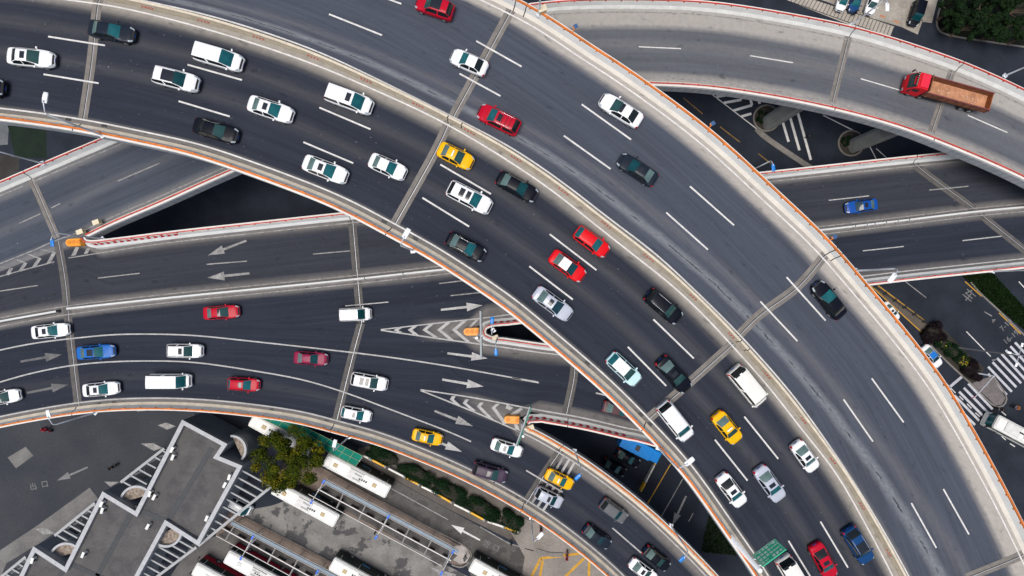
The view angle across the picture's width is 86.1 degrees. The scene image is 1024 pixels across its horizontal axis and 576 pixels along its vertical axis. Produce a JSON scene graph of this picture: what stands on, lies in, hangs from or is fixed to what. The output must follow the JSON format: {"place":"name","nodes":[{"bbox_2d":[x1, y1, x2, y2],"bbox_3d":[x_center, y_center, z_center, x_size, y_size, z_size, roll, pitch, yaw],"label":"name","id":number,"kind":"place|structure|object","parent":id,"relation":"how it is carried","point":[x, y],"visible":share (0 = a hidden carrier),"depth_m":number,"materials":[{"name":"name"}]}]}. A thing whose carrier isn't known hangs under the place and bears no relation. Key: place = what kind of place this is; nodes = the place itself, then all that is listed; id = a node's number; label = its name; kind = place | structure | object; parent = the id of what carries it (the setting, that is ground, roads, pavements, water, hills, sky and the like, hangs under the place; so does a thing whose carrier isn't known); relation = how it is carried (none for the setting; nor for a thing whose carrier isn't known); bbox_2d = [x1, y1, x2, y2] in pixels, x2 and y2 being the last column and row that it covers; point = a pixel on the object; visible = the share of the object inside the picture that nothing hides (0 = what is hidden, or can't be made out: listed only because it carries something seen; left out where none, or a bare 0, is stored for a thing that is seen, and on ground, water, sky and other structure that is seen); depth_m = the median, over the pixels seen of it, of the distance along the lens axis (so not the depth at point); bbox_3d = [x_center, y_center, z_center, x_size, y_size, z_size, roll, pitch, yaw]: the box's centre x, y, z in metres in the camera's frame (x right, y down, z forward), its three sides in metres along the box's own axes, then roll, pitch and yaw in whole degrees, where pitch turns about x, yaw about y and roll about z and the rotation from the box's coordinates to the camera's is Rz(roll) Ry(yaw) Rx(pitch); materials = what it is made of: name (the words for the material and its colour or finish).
{"place":"outdoors","nodes":[
{"label":"outdoors","id":0,"kind":"place"},
{"bbox_2d":[9,125,46,157],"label":"court paving","id":1,"kind":"structure","parent":0,"point":[28,142],"depth_m":91.99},
{"bbox_2d":[0,410,193,575],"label":"yard pavement","id":2,"kind":"structure","parent":0,"point":[98,444],"depth_m":92.00,"materials":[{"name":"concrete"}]},
{"bbox_2d":[167,188,229,224],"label":"court paving","id":3,"kind":"structure","parent":0,"point":[206,205],"depth_m":91.99,"materials":[{"name":"asphalt"}]},
{"bbox_2d":[358,446,536,540],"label":"pavement","id":4,"kind":"structure","parent":0,"point":[470,489],"depth_m":91.99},
{"bbox_2d":[365,444,399,466],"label":"hedge","id":5,"kind":"object","parent":4,"relation":"on","point":[384,456],"visible":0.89,"depth_m":91.06,"materials":[{"name":"green plant"}]},
{"bbox_2d":[396,463,435,487],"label":"hedge","id":6,"kind":"object","parent":4,"relation":"on","point":[415,473],"visible":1,"depth_m":91.06,"materials":[{"name":"green plant"}]},
{"bbox_2d":[431,478,467,507],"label":"hedge","id":7,"kind":"object","parent":4,"relation":"on","point":[447,489],"visible":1,"depth_m":91.10,"materials":[{"name":"green plant"}]},
{"bbox_2d":[465,495,500,523],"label":"hedge","id":8,"kind":"object","parent":4,"relation":"on","point":[487,511],"visible":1,"depth_m":91.05,"materials":[{"name":"green plant"}]},
{"bbox_2d":[0,0,1023,575],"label":"road","id":9,"kind":"structure","parent":0,"point":[734,250],"depth_m":58.50,"materials":[{"name":"asphalt"}]},
{"bbox_2d":[7,46,57,69],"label":"car","id":10,"kind":"object","parent":9,"relation":"on","point":[19,57],"visible":1,"depth_m":57.50,"materials":[{"name":"white paint"}]},
{"bbox_2d":[87,19,136,44],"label":"car","id":11,"kind":"object","parent":9,"relation":"on","point":[100,30],"visible":1,"depth_m":57.50,"materials":[{"name":"paint"}]},
{"bbox_2d":[151,65,201,93],"bbox_3d":[-35.413,-21.992,57.635,4.875,1.712,2.300,14,90,0],"label":"car","id":12,"kind":"object","parent":9,"relation":"on","point":[162,76],"visible":1,"depth_m":57.24,"materials":[{"name":"white paint"}]},
{"bbox_2d":[192,117,239,144],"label":"car","id":13,"kind":"object","parent":9,"relation":"on","point":[218,131],"visible":1,"depth_m":57.48,"materials":[{"name":"black paint"}]},
{"bbox_2d":[191,41,245,72],"bbox_3d":[-30.892,-24.285,57.591,5.207,1.800,2.313,16,90,0],"label":"minivan","id":14,"kind":"object","parent":9,"relation":"on","point":[215,56],"visible":1,"depth_m":56.97,"materials":[{"name":"white paint"}]},
{"bbox_2d":[247,95,295,124],"bbox_3d":[-25.428,-18.821,57.755,4.941,1.472,2.250,18,90,0],"label":"car","id":15,"kind":"object","parent":9,"relation":"on","point":[272,110],"visible":1,"depth_m":57.48,"materials":[{"name":"white paint"}]},
{"bbox_2d":[301,155,349,184],"bbox_3d":[-19.660,-12.479,57.755,4.941,1.472,2.250,21,90,0],"label":"car","id":16,"kind":"object","parent":9,"relation":"on","point":[334,172],"visible":1,"depth_m":57.48,"materials":[{"name":"white paint"}]},
{"bbox_2d":[324,83,374,115],"bbox_3d":[-17.130,-19.832,57.588,5.140,1.805,2.298,20,90,0],"label":"minivan","id":17,"kind":"object","parent":9,"relation":"on","point":[348,99],"visible":1,"depth_m":56.90,"materials":[{"name":"white paint"}]},
{"bbox_2d":[0,113,762,575],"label":"parapet","id":18,"kind":"structure","parent":9,"relation":"on","point":[596,381],"depth_m":58.08,"materials":[{"name":"beige concrete"}]},
{"bbox_2d":[368,153,407,180],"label":"car","id":19,"kind":"object","parent":9,"relation":"on","point":[389,168],"visible":1,"depth_m":57.48,"materials":[{"name":"white paint"}]},
{"bbox_2d":[415,0,454,22],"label":"car","id":20,"kind":"object","parent":9,"relation":"on","point":[443,10],"visible":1,"depth_m":57.22,"materials":[{"name":"paint"}]},
{"bbox_2d":[436,142,474,170],"bbox_3d":[-5.932,-13.895,57.679,4.006,1.624,2.146,26,90,0],"label":"taxi","id":21,"kind":"object","parent":9,"relation":"on","point":[456,157],"visible":1,"depth_m":57.48,"materials":[{"name":"yellow paint"}]},
{"bbox_2d":[445,231,486,261],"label":"car","id":22,"kind":"object","parent":9,"relation":"on","point":[466,247],"visible":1,"depth_m":57.47,"materials":[{"name":"black paint"}]},
{"bbox_2d":[445,180,492,214],"bbox_3d":[-4.447,-9.509,57.635,5.009,1.712,2.331,27,90,0],"label":"car","id":23,"kind":"object","parent":9,"relation":"on","point":[471,198],"visible":1,"depth_m":57.16,"materials":[{"name":"white paint"}]},
{"bbox_2d":[449,49,488,77],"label":"car","id":24,"kind":"object","parent":9,"relation":"on","point":[477,66],"visible":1,"depth_m":57.49,"materials":[{"name":"white paint"}]},
{"bbox_2d":[476,104,521,136],"bbox_3d":[-1.423,-17.746,57.607,4.742,1.768,2.268,26,90,0],"label":"car","id":25,"kind":"object","parent":9,"relation":"on","point":[500,120],"visible":1,"depth_m":57.19,"materials":[{"name":"paint"}]},
{"bbox_2d":[108,0,906,575],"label":"median barrier","id":26,"kind":"object","parent":9,"relation":"on","point":[596,216],"visible":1,"depth_m":58.23,"materials":[{"name":"beige concrete"}]},
{"bbox_2d":[495,171,538,202],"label":"car","id":27,"kind":"object","parent":9,"relation":"on","point":[524,191],"visible":1,"depth_m":57.47,"materials":[{"name":"black paint"}]},
{"bbox_2d":[532,286,572,320],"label":"car","id":28,"kind":"object","parent":9,"relation":"on","point":[552,303],"visible":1,"depth_m":57.46,"materials":[{"name":"silver paint"}]},
{"bbox_2d":[548,249,585,282],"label":"car","id":29,"kind":"object","parent":9,"relation":"on","point":[567,266],"visible":1,"depth_m":57.47,"materials":[{"name":"red paint"}]},
{"bbox_2d":[572,225,609,257],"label":"car","id":30,"kind":"object","parent":9,"relation":"on","point":[591,241],"visible":1,"depth_m":57.34,"materials":[{"name":"red paint"}]},
{"bbox_2d":[598,93,643,128],"bbox_3d":[11.463,-18.759,57.756,4.941,1.470,2.250,32,90,0],"label":"car","id":31,"kind":"object","parent":9,"relation":"on","point":[626,114],"visible":1,"depth_m":57.49,"materials":[{"name":"white paint"}]},
{"bbox_2d":[605,351,641,385],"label":"car","id":32,"kind":"object","parent":9,"relation":"on","point":[622,367],"visible":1,"depth_m":57.44,"materials":[{"name":"paint"}]},
{"bbox_2d":[616,153,658,186],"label":"car","id":33,"kind":"object","parent":9,"relation":"on","point":[642,173],"visible":1,"depth_m":57.48,"materials":[{"name":"paint"}]},
{"bbox_2d":[643,288,682,324],"bbox_3d":[16.041,1.987,57.692,4.480,1.738,2.204,40,90,-2],"label":"car","id":34,"kind":"object","parent":9,"relation":"on","point":[663,306],"visible":1,"depth_m":57.22,"materials":[{"name":"black paint"}]},
{"bbox_2d":[655,355,691,393],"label":"car","id":35,"kind":"object","parent":9,"relation":"on","point":[672,372],"visible":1,"depth_m":57.83,"materials":[{"name":"black paint"}]},
{"bbox_2d":[655,399,693,441],"bbox_3d":[17.556,14.353,58.527,2.286,1.800,5.087,-39,97,0],"label":"minivan","id":36,"kind":"object","parent":9,"relation":"on","point":[673,419],"visible":1,"depth_m":57.73,"materials":[{"name":"white paint"}]},
{"bbox_2d":[710,409,741,444],"bbox_3d":[23.353,15.195,59.230,2.146,1.624,4.250,-40,98,0],"label":"taxi","id":37,"kind":"object","parent":9,"relation":"on","point":[726,426],"visible":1,"depth_m":58.83,"materials":[{"name":"yellow paint"}]},
{"bbox_2d":[714,471,746,507],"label":"car","id":38,"kind":"object","parent":9,"relation":"on","point":[729,487],"visible":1,"depth_m":59.57,"materials":[{"name":"white paint"}]},
{"bbox_2d":[726,363,767,407],"bbox_3d":[25.421,10.674,58.730,2.301,2.150,5.256,-41,98,0],"label":"van","id":39,"kind":"object","parent":9,"relation":"on","point":[741,378],"visible":1,"depth_m":57.75,"materials":[{"name":"beige paint"}]},
{"bbox_2d":[491,0,1023,553],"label":"parapet","id":40,"kind":"structure","parent":9,"relation":"on","point":[799,220],"depth_m":58.46,"materials":[{"name":"concrete"}]},
{"bbox_2d":[730,534,786,572],"bbox_3d":[25.587,26.883,57.423,3.688,7.900,0.646,-29,90,0],"label":"direction sign","id":41,"kind":"object","parent":9,"relation":"on","point":[766,554],"visible":0.99,"depth_m":55.23,"materials":[{"name":"green metal"}]},
{"bbox_2d":[752,463,785,502],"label":"car","id":42,"kind":"object","parent":9,"relation":"on","point":[767,480],"visible":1,"depth_m":59.94,"materials":[{"name":"silver paint"}]},
{"bbox_2d":[774,552,803,575],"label":"van","id":43,"kind":"object","parent":9,"relation":"on","point":[786,564],"visible":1,"depth_m":60.34,"materials":[{"name":"beige paint"}]},
{"bbox_2d":[789,439,818,472],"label":"car","id":44,"kind":"object","parent":9,"relation":"on","point":[802,453],"visible":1,"depth_m":60.07,"materials":[{"name":"white paint"}]},
{"bbox_2d":[807,540,837,575],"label":"car","id":45,"kind":"object","parent":9,"relation":"on","point":[817,551],"visible":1,"depth_m":61.33,"materials":[{"name":"paint"}]},
{"bbox_2d":[811,280,846,320],"bbox_3d":[34.183,1.313,59.022,2.212,1.460,4.776,-41,98,0],"label":"car","id":46,"kind":"object","parent":9,"relation":"on","point":[828,300],"visible":1,"depth_m":58.66,"materials":[{"name":"black paint"}]},
{"bbox_2d":[840,524,873,564],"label":"car","id":47,"kind":"object","parent":9,"relation":"on","point":[851,535],"visible":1,"depth_m":61.29,"materials":[{"name":"blue paint"}]},
{"bbox_2d":[0,159,1023,575],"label":"road","id":48,"kind":"structure","parent":0,"point":[414,345],"depth_m":77.00,"materials":[{"name":"asphalt"}]},
{"bbox_2d":[31,322,71,338],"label":"car","id":49,"kind":"object","parent":48,"relation":"on","point":[54,329],"visible":1,"depth_m":75.98,"materials":[{"name":"white paint"}]},
{"bbox_2d":[77,344,116,359],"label":"car","id":50,"kind":"object","parent":48,"relation":"on","point":[99,351],"visible":1,"depth_m":75.98,"materials":[{"name":"blue paint"}]},
{"bbox_2d":[82,380,121,396],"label":"car","id":51,"kind":"object","parent":48,"relation":"on","point":[93,389],"visible":1,"depth_m":75.99,"materials":[{"name":"white paint"}]},
{"bbox_2d":[145,373,192,389],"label":"van","id":52,"kind":"object","parent":48,"relation":"on","point":[168,380],"visible":1,"depth_m":74.89,"materials":[{"name":"white paint"}]},
{"bbox_2d":[166,343,204,359],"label":"car","id":53,"kind":"object","parent":48,"relation":"on","point":[189,350],"visible":1,"depth_m":75.71,"materials":[{"name":"white paint"}]},
{"bbox_2d":[203,304,240,319],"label":"car","id":54,"kind":"object","parent":48,"relation":"on","point":[225,311],"visible":1,"depth_m":75.98,"materials":[{"name":"paint"}]},
{"bbox_2d":[227,376,260,392],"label":"car","id":55,"kind":"object","parent":48,"relation":"on","point":[237,383],"visible":1,"depth_m":75.87,"materials":[{"name":"paint"}]},
{"bbox_2d":[0,402,618,575],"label":"parapet","id":56,"kind":"structure","parent":48,"relation":"on","point":[597,562],"depth_m":76.38,"materials":[{"name":"beige concrete"}]},
{"bbox_2d":[294,350,328,366],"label":"car","id":57,"kind":"object","parent":48,"relation":"on","point":[315,358],"visible":1,"depth_m":75.98,"materials":[{"name":"red paint"}]},
{"bbox_2d":[339,306,372,321],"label":"minivan","id":58,"kind":"object","parent":48,"relation":"on","point":[362,313],"visible":1,"depth_m":75.33,"materials":[{"name":"white paint"}]},
{"bbox_2d":[350,371,388,391],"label":"car","id":59,"kind":"object","parent":48,"relation":"on","point":[368,381],"visible":1,"depth_m":75.70,"materials":[{"name":"white paint"}]},
{"bbox_2d":[471,460,508,482],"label":"car","id":60,"kind":"object","parent":48,"relation":"on","point":[482,469],"visible":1,"depth_m":75.72,"materials":[{"name":"purple paint"}]},
{"bbox_2d":[490,437,522,457],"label":"car","id":61,"kind":"object","parent":48,"relation":"on","point":[500,445],"visible":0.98,"depth_m":75.97,"materials":[{"name":"white paint"}]},
{"bbox_2d":[81,152,957,247],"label":"parapet","id":62,"kind":"structure","parent":48,"relation":"on","point":[209,230],"depth_m":76.81,"materials":[{"name":"white concrete"}]},
{"bbox_2d":[66,206,1023,309],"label":"median barrier","id":63,"kind":"object","parent":48,"relation":"on","point":[443,270],"visible":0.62,"depth_m":76.76,"materials":[{"name":"white concrete"}]},
{"bbox_2d":[523,414,655,446],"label":"parapet","id":64,"kind":"structure","parent":48,"relation":"on","point":[587,426],"depth_m":76.69,"materials":[{"name":"white concrete"}]},
{"bbox_2d":[524,424,719,575],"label":"parapet","id":65,"kind":"structure","parent":48,"relation":"on","point":[646,508],"depth_m":77.03,"materials":[{"name":"beige concrete"}]},
{"bbox_2d":[479,261,1023,350],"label":"parapet","id":66,"kind":"structure","parent":48,"relation":"on","point":[512,341],"depth_m":80.86,"materials":[{"name":"white concrete"}]},
{"bbox_2d":[0,9,1023,270],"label":"ramp road","id":67,"kind":"structure","parent":0,"point":[122,179],"depth_m":76.00,"materials":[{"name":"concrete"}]},
{"bbox_2d":[0,0,1023,191],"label":"parapet","id":68,"kind":"structure","parent":67,"relation":"on","point":[1012,89],"depth_m":75.61,"materials":[{"name":"grey concrete"}]},
{"bbox_2d":[85,81,1023,237],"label":"parapet","id":69,"kind":"structure","parent":67,"relation":"on","point":[991,166],"depth_m":75.60,"materials":[{"name":"concrete"}]},
{"bbox_2d":[900,69,994,112],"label":"dump truck","id":70,"kind":"object","parent":67,"relation":"on","point":[961,96],"visible":1,"depth_m":74.45,"materials":[{"name":"red paint"}]},
{"bbox_2d":[0,0,1023,575],"bbox_3d":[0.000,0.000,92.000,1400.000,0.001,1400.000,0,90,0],"label":"ground","id":71,"kind":"structure","parent":0,"point":[944,300],"depth_m":92.00,"materials":[{"name":"asphalt"}]},
{"bbox_2d":[0,488,97,575],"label":"yard apron","id":72,"kind":"object","parent":71,"relation":"on","point":[58,520],"visible":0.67,"depth_m":91.99,"materials":[{"name":"concrete"}]},
{"bbox_2d":[19,412,258,575],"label":"station building","id":73,"kind":"structure","parent":71,"relation":"on","point":[116,538],"depth_m":85.98,"materials":[{"name":"concrete"}]},
{"bbox_2d":[143,539,197,575],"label":"pergola","id":74,"kind":"object","parent":71,"relation":"on","point":[173,563],"visible":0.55,"depth_m":86.90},
{"bbox_2d":[171,536,245,575],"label":"bus lane","id":75,"kind":"structure","parent":71,"relation":"on","point":[216,548],"depth_m":92.00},
{"bbox_2d":[189,555,244,575],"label":"bus","id":76,"kind":"object","parent":75,"relation":"on","point":[207,565],"visible":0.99,"depth_m":89.83,"materials":[{"name":"white paint"}]},
{"bbox_2d":[221,543,296,575],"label":"bus","id":77,"kind":"object","parent":75,"relation":"on","point":[248,565],"visible":0.98,"depth_m":89.14,"materials":[{"name":"white paint"}]},
{"bbox_2d":[199,469,270,546],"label":"pergola","id":78,"kind":"object","parent":71,"relation":"on","point":[243,508],"visible":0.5,"depth_m":86.90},
{"bbox_2d":[230,427,259,459],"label":"roof planter","id":79,"kind":"object","parent":71,"relation":"on","point":[247,442],"visible":0.99,"depth_m":88.38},
{"bbox_2d":[216,511,337,575],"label":"platform","id":80,"kind":"structure","parent":71,"relation":"on","point":[269,533],"depth_m":91.85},
{"bbox_2d":[218,526,324,575],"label":"platform floor","id":81,"kind":"structure","parent":80,"relation":"on","point":[233,539],"depth_m":91.84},
{"bbox_2d":[216,518,338,575],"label":"queue shelter","id":82,"kind":"object","parent":80,"relation":"on","point":[300,558],"visible":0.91,"depth_m":89.32,"materials":[{"name":"white paint"}]},
{"bbox_2d":[246,417,315,456],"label":"bus","id":83,"kind":"object","parent":71,"relation":"on","point":[262,426],"visible":0.32,"depth_m":88.93,"materials":[{"name":"white paint"}]},
{"bbox_2d":[249,424,324,495],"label":"tree","id":84,"kind":"object","parent":71,"relation":"on","point":[293,457],"visible":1,"depth_m":85.89,"materials":[{"name":"green plant"}]},
{"bbox_2d":[271,477,344,528],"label":"bus","id":85,"kind":"object","parent":71,"relation":"on","point":[298,497],"visible":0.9,"depth_m":88.93,"materials":[{"name":"white paint"}]},
{"bbox_2d":[261,418,362,466],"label":"canopy","id":86,"kind":"object","parent":71,"relation":"on","point":[348,455],"visible":0.49,"depth_m":88.90,"materials":[{"name":"metal"}]},
{"bbox_2d":[244,501,465,575],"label":"bus lane","id":87,"kind":"structure","parent":71,"relation":"on","point":[382,553],"depth_m":91.99,"materials":[{"name":"concrete"}]},
{"bbox_2d":[326,550,387,575],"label":"bus","id":88,"kind":"object","parent":87,"relation":"on","point":[343,563],"visible":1,"depth_m":89.37,"materials":[{"name":"white paint"}]},
{"bbox_2d":[279,460,464,565],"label":"platform","id":89,"kind":"structure","parent":71,"relation":"on","point":[331,476],"depth_m":91.85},
{"bbox_2d":[308,472,458,565],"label":"queue shelter","id":90,"kind":"object","parent":89,"relation":"on","point":[391,517],"visible":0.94,"depth_m":89.32,"materials":[{"name":"white paint"}]},
{"bbox_2d":[314,485,457,562],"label":"platform floor","id":91,"kind":"structure","parent":89,"relation":"on","point":[396,526],"depth_m":91.84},
{"bbox_2d":[326,463,524,575],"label":"bus lane","id":92,"kind":"structure","parent":71,"relation":"on","point":[510,557],"depth_m":91.99,"materials":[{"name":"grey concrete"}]},
{"bbox_2d":[323,453,395,498],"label":"bus","id":93,"kind":"object","parent":92,"relation":"on","point":[371,479],"visible":0.84,"depth_m":88.93,"materials":[{"name":"white paint"}]},
{"bbox_2d":[465,551,522,575],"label":"bus","id":94,"kind":"object","parent":92,"relation":"on","point":[480,564],"visible":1,"depth_m":89.32,"materials":[{"name":"white paint"}]},
{"bbox_2d":[36,0,1023,575],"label":"street markings","id":95,"kind":"object","parent":71,"relation":"on","point":[154,448],"visible":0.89,"depth_m":91.98,"materials":[{"name":"white paint"}]},
{"bbox_2d":[617,438,661,462],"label":"bus","id":96,"kind":"object","parent":71,"relation":"on","point":[647,452],"visible":0.81,"depth_m":88.93,"materials":[{"name":"blue paint"}]},
{"bbox_2d":[823,0,936,33],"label":"parking yard","id":97,"kind":"structure","parent":71,"relation":"on","point":[899,11],"depth_m":91.99,"materials":[{"name":"concrete"}]},
{"bbox_2d":[938,0,1023,45],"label":"planting bed","id":98,"kind":"object","parent":71,"relation":"on","point":[941,25],"visible":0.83,"depth_m":91.99,"materials":[{"name":"plant"}]},
{"bbox_2d":[949,8,987,41],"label":"tree","id":99,"kind":"object","parent":98,"relation":"on","point":[979,29],"visible":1,"depth_m":87.32,"materials":[{"name":"green plant"}]},
{"bbox_2d":[964,0,1011,25],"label":"tree","id":100,"kind":"object","parent":98,"relation":"on","point":[988,6],"visible":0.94,"depth_m":86.81,"materials":[{"name":"green plant"}]},
{"bbox_2d":[980,11,1023,42],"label":"tree","id":101,"kind":"object","parent":98,"relation":"on","point":[1001,32],"visible":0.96,"depth_m":87.19,"materials":[{"name":"green plant"}]},
{"bbox_2d":[962,274,1023,325],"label":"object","id":102,"kind":"structure","parent":71,"relation":"on","point":[996,293],"depth_m":91.98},
{"bbox_2d":[962,273,1023,328],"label":"grass","id":103,"kind":"structure","parent":102,"relation":"on","point":[998,296],"depth_m":91.90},
{"bbox_2d":[980,411,1023,447],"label":"bus","id":104,"kind":"object","parent":71,"relation":"on","point":[1004,427],"visible":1,"depth_m":89.07,"materials":[{"name":"paint"}]},
{"bbox_2d":[500,513,604,575],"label":"yard pavement","id":105,"kind":"structure","parent":0,"point":[548,541],"depth_m":91.99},
{"bbox_2d":[788,0,893,35],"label":"pavement","id":106,"kind":"structure","parent":0,"point":[848,16],"depth_m":91.99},
{"bbox_2d":[927,325,983,382],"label":"island soil","id":107,"kind":"structure","parent":0,"point":[950,360],"depth_m":91.97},
{"bbox_2d":[920,320,947,344],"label":"shrub","id":108,"kind":"object","parent":107,"relation":"on","point":[931,333],"visible":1,"depth_m":90.60,"materials":[{"name":"brown plant"}]},
{"bbox_2d":[972,376,1004,404],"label":"pavement","id":109,"kind":"structure","parent":0,"point":[991,391],"depth_m":91.90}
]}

